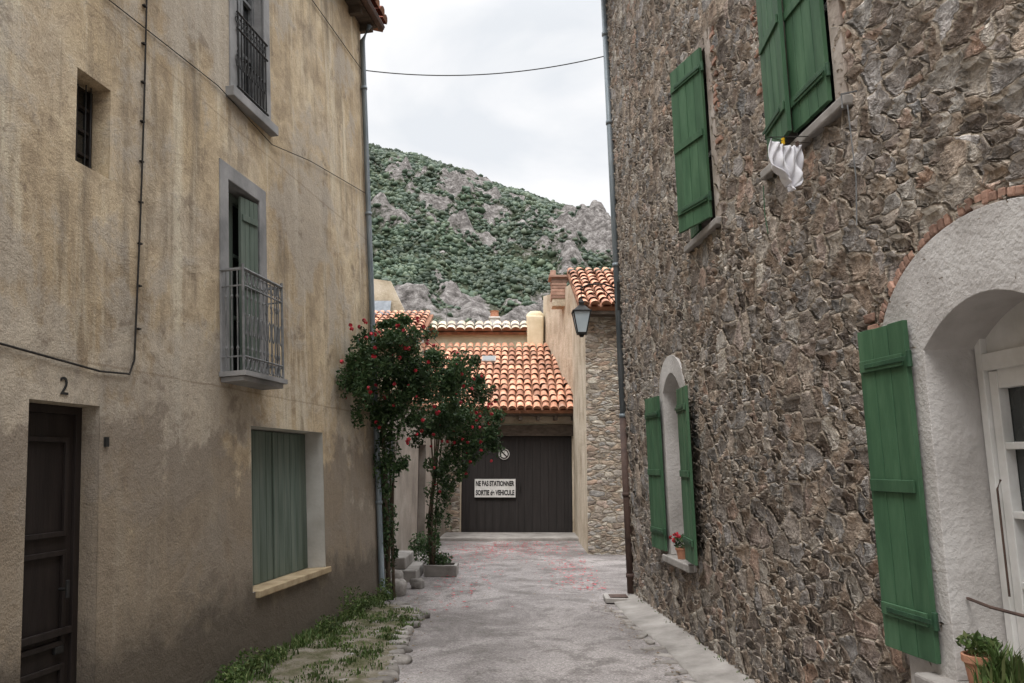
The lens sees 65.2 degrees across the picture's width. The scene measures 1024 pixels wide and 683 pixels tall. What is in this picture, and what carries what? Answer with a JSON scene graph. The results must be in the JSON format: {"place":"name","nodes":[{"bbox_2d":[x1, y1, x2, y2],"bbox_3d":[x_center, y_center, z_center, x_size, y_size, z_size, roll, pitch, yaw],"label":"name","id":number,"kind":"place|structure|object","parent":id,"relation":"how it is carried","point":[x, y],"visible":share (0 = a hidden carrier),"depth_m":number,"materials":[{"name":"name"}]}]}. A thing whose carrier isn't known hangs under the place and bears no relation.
{"place":"outdoors","nodes":[
{"label":"outdoors","id":0,"kind":"place"},
{"bbox_2d":[360,0,610,216],"label":"sky","id":1,"kind":"structure","parent":0,"point":[541,132],"materials":[{"name":"white"}]},
{"bbox_2d":[369,155,612,342],"bbox_3d":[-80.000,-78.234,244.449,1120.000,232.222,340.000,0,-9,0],"label":"hill","id":2,"kind":"structure","parent":0,"point":[592,223],"depth_m":169.85,"materials":[{"name":"grey stone"}]},
{"bbox_2d":[369,143,612,325],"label":"hill scrub","id":3,"kind":"object","parent":2,"relation":"on","point":[514,271],"visible":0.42,"depth_m":162.33,"materials":[{"name":"green plant"}]},
{"bbox_2d":[380,541,697,682],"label":"street","id":4,"kind":"structure","parent":0,"point":[535,634],"depth_m":8.55,"materials":[{"name":"concrete"}]},
{"bbox_2d":[203,590,427,682],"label":"verge","id":5,"kind":"structure","parent":4,"relation":"on","point":[292,667],"depth_m":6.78,"materials":[{"name":"green plant"}]},
{"bbox_2d":[215,577,394,682],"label":"weed plant","id":6,"kind":"object","parent":5,"relation":"on","point":[255,666],"visible":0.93,"depth_m":6.75,"materials":[{"name":"green plant"}]},
{"bbox_2d":[339,601,429,682],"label":"stone kerb","id":7,"kind":"structure","parent":4,"relation":"on","point":[393,671],"depth_m":7.21,"materials":[{"name":"grey stone"}]},
{"bbox_2d":[384,551,424,581],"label":"stone steps","id":8,"kind":"structure","parent":4,"relation":"on","point":[407,565],"depth_m":11.76,"materials":[{"name":"stone"}]},
{"bbox_2d":[385,569,424,596],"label":"boulders","id":9,"kind":"object","parent":4,"relation":"on","point":[401,585],"visible":0.62,"depth_m":10.73,"materials":[{"name":"stone"}]},
{"bbox_2d":[336,313,507,597],"bbox_3d":[-1.188,1.495,10.553,1.563,3.604,3.887,-3,-9,20],"label":"climbing rose","id":10,"kind":"object","parent":4,"relation":"on","point":[415,381],"visible":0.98,"depth_m":10.32,"materials":[{"name":"green plant"}]},
{"bbox_2d":[408,531,439,560],"bbox_3d":[-1.444,3.403,13.431,0.383,0.515,1.751,-1,-9,6],"label":"shrub","id":11,"kind":"object","parent":4,"relation":"on","point":[422,541],"visible":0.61,"depth_m":12.90,"materials":[{"name":"green plant"}]},
{"bbox_2d":[424,547,458,576],"bbox_3d":[-1.110,3.380,12.373,0.565,0.422,0.725,0,-9,0],"label":"planter","id":12,"kind":"object","parent":4,"relation":"on","point":[442,567],"visible":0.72,"depth_m":12.01,"materials":[{"name":"concrete"}]},
{"bbox_2d":[414,540,606,609],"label":"fallen petals","id":13,"kind":"object","parent":4,"relation":"on","point":[483,547],"visible":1,"depth_m":13.29,"materials":[{"name":"plant"}]},
{"bbox_2d":[395,543,686,682],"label":"leaf litter","id":14,"kind":"object","parent":4,"relation":"on","point":[564,592],"visible":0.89,"depth_m":8.57,"materials":[{"name":"brown plant"}]},
{"bbox_2d":[603,593,630,602],"bbox_3d":[1.311,3.164,9.871,0.350,0.061,0.378,0,-9,0],"label":"drain cover","id":15,"kind":"object","parent":4,"relation":"on","point":[610,598],"visible":0.94,"depth_m":9.79,"materials":[{"name":"concrete"}]},
{"bbox_2d":[601,609,696,682],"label":"gutter stones","id":16,"kind":"object","parent":4,"relation":"on","point":[630,624],"visible":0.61,"depth_m":7.35,"materials":[{"name":"grey stone"}]},
{"bbox_2d":[614,594,754,682],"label":"kerb","id":17,"kind":"structure","parent":4,"relation":"on","point":[698,662],"depth_m":7.27,"materials":[{"name":"concrete"}]},
{"bbox_2d":[638,600,747,680],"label":"kerb weeds","id":18,"kind":"object","parent":17,"relation":"on","point":[708,648],"visible":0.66,"depth_m":6.73,"materials":[{"name":"green plant"}]},
{"label":"ground","id":19,"kind":"structure","parent":0,"visible":0},
{"bbox_2d":[29,0,325,682],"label":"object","id":20,"kind":"object","parent":19,"relation":"on","point":[88,548],"visible":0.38,"depth_m":4.98,"materials":[{"name":"paint"}]},
{"bbox_2d":[75,78,92,168],"bbox_3d":[-2.822,-1.387,5.164,0.114,0.624,0.330,-1,-9,8],"label":"window","id":21,"kind":"structure","parent":20,"relation":"on","point":[83,147],"depth_m":5.26,"materials":[{"name":"black glass"}]},
{"bbox_2d":[251,430,307,584],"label":"shutters","id":22,"kind":"object","parent":20,"relation":"attached to","point":[279,514],"visible":0.76,"depth_m":7.77,"materials":[{"name":"green paint"}]},
{"bbox_2d":[253,566,331,597],"bbox_3d":[-2.128,2.272,7.590,0.242,0.074,1.660,-1,-9,8],"label":"window sill","id":23,"kind":"structure","parent":20,"relation":"on","point":[263,589],"depth_m":7.46,"materials":[{"name":"beige stone"}]},
{"bbox_2d":[363,0,386,31],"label":"roof","id":24,"kind":"structure","parent":20,"relation":"on","point":[379,9],"depth_m":11.22,"materials":[{"name":"ceramic"}]},
{"bbox_2d":[361,0,384,30],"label":"gutter","id":25,"kind":"object","parent":24,"relation":"attached to","point":[373,14],"visible":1,"depth_m":10.96,"materials":[{"name":"brown metal"}]},
{"bbox_2d":[0,0,378,682],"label":"wall","id":26,"kind":"structure","parent":19,"relation":"on","point":[178,602],"depth_m":5.87,"materials":[{"name":"paint"}]},
{"bbox_2d":[20,402,81,682],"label":"door","id":27,"kind":"structure","parent":26,"relation":"attached to","point":[50,594],"depth_m":4.64,"materials":[{"name":"brown wood"}]},
{"bbox_2d":[60,377,67,394],"bbox_3d":[-2.610,0.258,4.664,0.013,0.104,0.065,-1,-9,8],"label":"house number","id":28,"kind":"object","parent":26,"relation":"attached to","point":[65,386],"visible":1,"depth_m":4.67,"materials":[{"name":"black metal"}]},
{"bbox_2d":[104,437,108,446],"bbox_3d":[-2.529,0.626,4.990,0.022,0.061,0.030,-1,-9,8],"label":"door bell","id":29,"kind":"object","parent":26,"relation":"attached to","point":[106,441],"depth_m":4.98,"materials":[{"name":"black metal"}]},
{"bbox_2d":[0,0,364,374],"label":"wall cables","id":30,"kind":"object","parent":26,"relation":"attached to","point":[139,243],"depth_m":5.58,"materials":[{"name":"black rubber"}]},
{"bbox_2d":[219,0,278,374],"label":"window surrounds","id":31,"kind":"object","parent":26,"relation":"attached to","point":[255,114],"visible":0.66,"depth_m":7.21,"materials":[{"name":"grey paint"}]},
{"bbox_2d":[228,0,254,370],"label":"window frames","id":32,"kind":"structure","parent":31,"relation":"in","point":[245,8],"depth_m":7.32,"materials":[{"name":"wood"}]},
{"bbox_2d":[238,196,259,372],"bbox_3d":[-2.361,-0.489,7.187,0.134,1.627,0.278,-3,-9,16],"label":"balcony shutter","id":33,"kind":"object","parent":31,"relation":"attached to","point":[248,230],"visible":0.53,"depth_m":7.19,"materials":[{"name":"green wood"}]},
{"bbox_2d":[235,10,268,115],"bbox_3d":[-2.443,-2.609,7.529,0.069,0.748,0.655,-1,-9,8],"label":"window railing","id":34,"kind":"object","parent":31,"relation":"attached to","point":[254,77],"depth_m":7.52,"materials":[{"name":"grey metal"}]},
{"bbox_2d":[219,263,287,389],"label":"balcony","id":35,"kind":"structure","parent":26,"relation":"attached to","point":[243,377],"depth_m":6.77,"materials":[{"name":"metal"}]},
{"bbox_2d":[345,0,376,33],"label":"eave boards","id":36,"kind":"object","parent":26,"relation":"attached to","point":[358,10],"visible":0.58,"depth_m":10.92,"materials":[{"name":"brown wood"}]},
{"bbox_2d":[360,24,389,594],"bbox_3d":[-1.803,-0.613,10.533,0.628,7.695,0.090,-1,-9,8],"label":"drainpipe","id":37,"kind":"object","parent":26,"relation":"attached to","point":[378,501],"visible":0.75,"depth_m":10.59,"materials":[{"name":"metal"}]},
{"bbox_2d":[366,56,603,75],"bbox_3d":[-0.360,-3.819,11.066,3.382,0.310,0.014,0,-9,0],"label":"overhead cable","id":38,"kind":"object","parent":26,"relation":"attached to","point":[485,74],"visible":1,"depth_m":11.05,"materials":[{"name":"black rubber"}]},
{"bbox_2d":[374,279,422,344],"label":"gabled house","id":39,"kind":"structure","parent":19,"relation":"on","point":[386,297],"depth_m":29.58,"materials":[{"name":"beige paint"}]},
{"bbox_2d":[375,310,433,390],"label":"tiled house","id":40,"kind":"structure","parent":19,"relation":"on","point":[425,319],"depth_m":23.70,"materials":[{"name":"tile"}]},
{"bbox_2d":[424,335,526,348],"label":"wall","id":41,"kind":"structure","parent":40,"relation":"attached to","point":[480,339],"depth_m":23.52,"materials":[{"name":"beige paint"}]},
{"bbox_2d":[425,320,526,334],"bbox_3d":[-1.051,-0.424,23.627,3.373,0.508,0.686,0,-9,0],"label":"coping","id":42,"kind":"object","parent":41,"relation":"on","point":[470,329],"visible":0.9,"depth_m":23.41,"materials":[{"name":"ceramic"}]},
{"bbox_2d":[439,305,452,323],"bbox_3d":[-1.950,-0.549,23.951,0.400,1.050,0.800,0,-9,0],"label":"tv antenna","id":43,"kind":"object","parent":42,"relation":"on","point":[446,308],"visible":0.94,"depth_m":23.84,"materials":[{"name":"metal"}]},
{"bbox_2d":[489,310,499,325],"bbox_3d":[-0.530,-0.408,24.183,0.340,1.040,0.380,0,-9,0],"label":"chimney pot","id":44,"kind":"object","parent":41,"relation":"on","point":[494,316],"visible":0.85,"depth_m":24.07,"materials":[{"name":"ceramic"}]},
{"bbox_2d":[378,394,446,557],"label":"wall","id":45,"kind":"structure","parent":19,"relation":"on","point":[412,506],"depth_m":14.38,"materials":[{"name":"beige paint"}]},
{"bbox_2d":[411,342,578,540],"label":"garage","id":46,"kind":"structure","parent":19,"relation":"on","point":[532,394],"depth_m":19.21,"materials":[{"name":"tile"}]},
{"bbox_2d":[474,478,515,497],"bbox_3d":[-0.405,3.500,19.106,1.000,0.457,0.018,0,-9,0],"label":"no parking notice","id":47,"kind":"object","parent":46,"relation":"attached to","point":[494,487],"visible":1,"depth_m":19.10,"materials":[{"name":"white paint"}]},
{"bbox_2d":[499,449,508,459],"bbox_3d":[-0.190,2.708,19.243,0.260,0.260,0.016,0,-9,0],"label":"no parking sign","id":48,"kind":"object","parent":46,"relation":"attached to","point":[505,454],"visible":0.81,"depth_m":19.24,"materials":[{"name":"white metal"}]},
{"bbox_2d":[461,436,572,532],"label":"doors","id":49,"kind":"structure","parent":46,"relation":"in","point":[541,466],"depth_m":19.15,"materials":[{"name":"paint"}]},
{"bbox_2d":[526,311,543,348],"bbox_3d":[0.690,-0.134,23.587,0.560,1.540,0.644,0,-9,0],"label":"plastered chimney","id":50,"kind":"object","parent":46,"relation":"on","point":[535,325],"visible":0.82,"depth_m":23.31,"materials":[{"name":"beige paint"}]},
{"bbox_2d":[543,285,625,554],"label":"walls","id":51,"kind":"structure","parent":19,"relation":"on","point":[587,363],"depth_m":15.38,"materials":[{"name":"beige stone"}]},
{"bbox_2d":[548,270,567,308],"bbox_3d":[1.220,-1.351,20.988,0.520,0.950,0.620,0,-9,0],"label":"brick chimney","id":52,"kind":"object","parent":51,"relation":"on","point":[558,284],"visible":0.81,"depth_m":20.74,"materials":[{"name":"orange brick"}]},
{"bbox_2d":[567,267,614,310],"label":"roof","id":53,"kind":"structure","parent":51,"relation":"on","point":[596,297],"depth_m":16.69,"materials":[{"name":"ceramic"}]},
{"bbox_2d":[590,311,614,316],"bbox_3d":[2.800,-0.532,15.403,3.000,0.060,0.300,0,-9,0],"label":"eave","id":54,"kind":"object","parent":51,"relation":"attached to","point":[602,313],"depth_m":15.31,"materials":[{"name":"brown wood"}]},
{"bbox_2d":[607,15,623,354],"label":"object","id":55,"kind":"object","parent":19,"relation":"on","point":[618,235],"depth_m":10.69,"materials":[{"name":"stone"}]},
{"bbox_2d":[606,0,1023,682],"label":"wall","id":56,"kind":"structure","parent":19,"relation":"on","point":[750,320],"depth_m":5.35,"materials":[{"name":"stone"}]},
{"bbox_2d":[571,278,619,336],"bbox_3d":[1.102,-0.438,10.421,0.700,0.783,0.289,2,-9,-11],"label":"street lamp","id":57,"kind":"object","parent":56,"relation":"attached to","point":[581,312],"visible":1,"depth_m":10.28,"materials":[{"name":"black metal"}]},
{"bbox_2d":[601,0,633,593],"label":"drainpipe","id":58,"kind":"object","parent":56,"relation":"attached to","point":[625,485],"visible":0.84,"depth_m":10.51,"materials":[{"name":"metal"}]},
{"bbox_2d":[644,396,667,550],"bbox_3d":[1.530,1.395,8.537,0.085,1.598,0.485,1,-9,-7],"label":"shutter","id":59,"kind":"object","parent":56,"relation":"attached to","point":[658,528],"visible":1,"depth_m":8.49,"materials":[{"name":"green paint"}]},
{"bbox_2d":[674,385,697,565],"bbox_3d":[1.603,1.222,7.396,0.084,1.594,0.486,0,-9,2],"label":"shutter","id":60,"kind":"object","parent":56,"relation":"attached to","point":[681,409],"visible":1,"depth_m":7.29,"materials":[{"name":"green paint"}]},
{"bbox_2d":[670,47,711,232],"bbox_3d":[1.558,-1.750,6.996,0.082,1.518,0.531,3,-9,-19],"label":"shutter","id":61,"kind":"object","parent":56,"relation":"attached to","point":[694,196],"visible":1,"depth_m":6.97,"materials":[{"name":"green paint"}]},
{"bbox_2d":[690,223,701,238],"bbox_3d":[1.625,-1.706,7.301,0.089,1.517,0.325,0,-9,0],"label":"shutter","id":62,"kind":"object","parent":56,"relation":"attached to","point":[695,230],"visible":0.11,"depth_m":7.15,"materials":[{"name":"green paint"}]},
{"bbox_2d":[756,0,791,158],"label":"shutter","id":63,"kind":"object","parent":56,"relation":"attached to","point":[772,55],"visible":0.84,"depth_m":5.25,"materials":[{"name":"green paint"}]},
{"bbox_2d":[782,0,831,132],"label":"shutter","id":64,"kind":"object","parent":56,"relation":"attached to","point":[809,73],"visible":1,"depth_m":4.84,"materials":[{"name":"green paint"}]},
{"bbox_2d":[763,90,856,233],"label":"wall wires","id":65,"kind":"object","parent":56,"relation":"attached to","point":[841,94],"depth_m":4.31,"materials":[{"name":"black metal"}]},
{"bbox_2d":[659,0,1023,682],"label":"plaster surrounds","id":66,"kind":"object","parent":56,"relation":"attached to","point":[954,322],"visible":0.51,"depth_m":3.65,"materials":[{"name":"white paint"}]},
{"bbox_2d":[662,94,968,682],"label":"sills","id":67,"kind":"structure","parent":66,"relation":"attached to","point":[830,114],"depth_m":4.83,"materials":[{"name":"stone"}]},
{"bbox_2d":[669,532,684,558],"bbox_3d":[1.668,1.998,7.852,0.208,0.269,0.233,5,-10,-29],"label":"flower pot","id":68,"kind":"object","parent":67,"relation":"on","point":[680,551],"visible":0.74,"depth_m":7.83,"materials":[{"name":"ceramic"}]},
{"bbox_2d":[704,0,835,220],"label":"panes","id":69,"kind":"object","parent":67,"relation":"on","point":[801,130],"visible":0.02,"depth_m":5.45,"materials":[{"name":"glass"}]},
{"bbox_2d":[768,136,808,191],"bbox_3d":[1.684,-1.075,4.823,0.333,0.355,0.109,3,-9,-21],"label":"laundry","id":70,"kind":"object","parent":67,"relation":"on","point":[787,161],"visible":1,"depth_m":4.80,"materials":[{"name":"white fabric"}]},
{"bbox_2d":[956,630,1002,682],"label":"flower pot","id":71,"kind":"object","parent":67,"relation":"on","point":[974,644],"visible":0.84,"depth_m":3.33,"materials":[{"name":"ceramic"}]},
{"bbox_2d":[964,639,1023,682],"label":"flower pot","id":72,"kind":"object","parent":67,"relation":"on","point":[999,667],"visible":1,"depth_m":3.14,"materials":[{"name":"ceramic"}]},
{"bbox_2d":[974,300,1023,661],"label":"french window","id":73,"kind":"structure","parent":67,"relation":"on","point":[999,354],"depth_m":3.57,"materials":[{"name":"white paint"}]},
{"bbox_2d":[966,479,1023,617],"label":"handrail","id":74,"kind":"object","parent":66,"relation":"attached to","point":[1007,578],"depth_m":3.49,"materials":[{"name":"metal"}]},
{"bbox_2d":[709,6,1023,329],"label":"bricks","id":75,"kind":"object","parent":56,"relation":"attached to","point":[987,196],"visible":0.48,"depth_m":3.79,"materials":[{"name":"brown brick"}]},
{"bbox_2d":[857,320,940,663],"bbox_3d":[1.871,0.703,3.896,0.084,1.578,0.415,1,-9,-8],"label":"shutter","id":76,"kind":"object","parent":56,"relation":"attached to","point":[910,617],"visible":1,"depth_m":3.87,"materials":[{"name":"green paint"}]}
]}

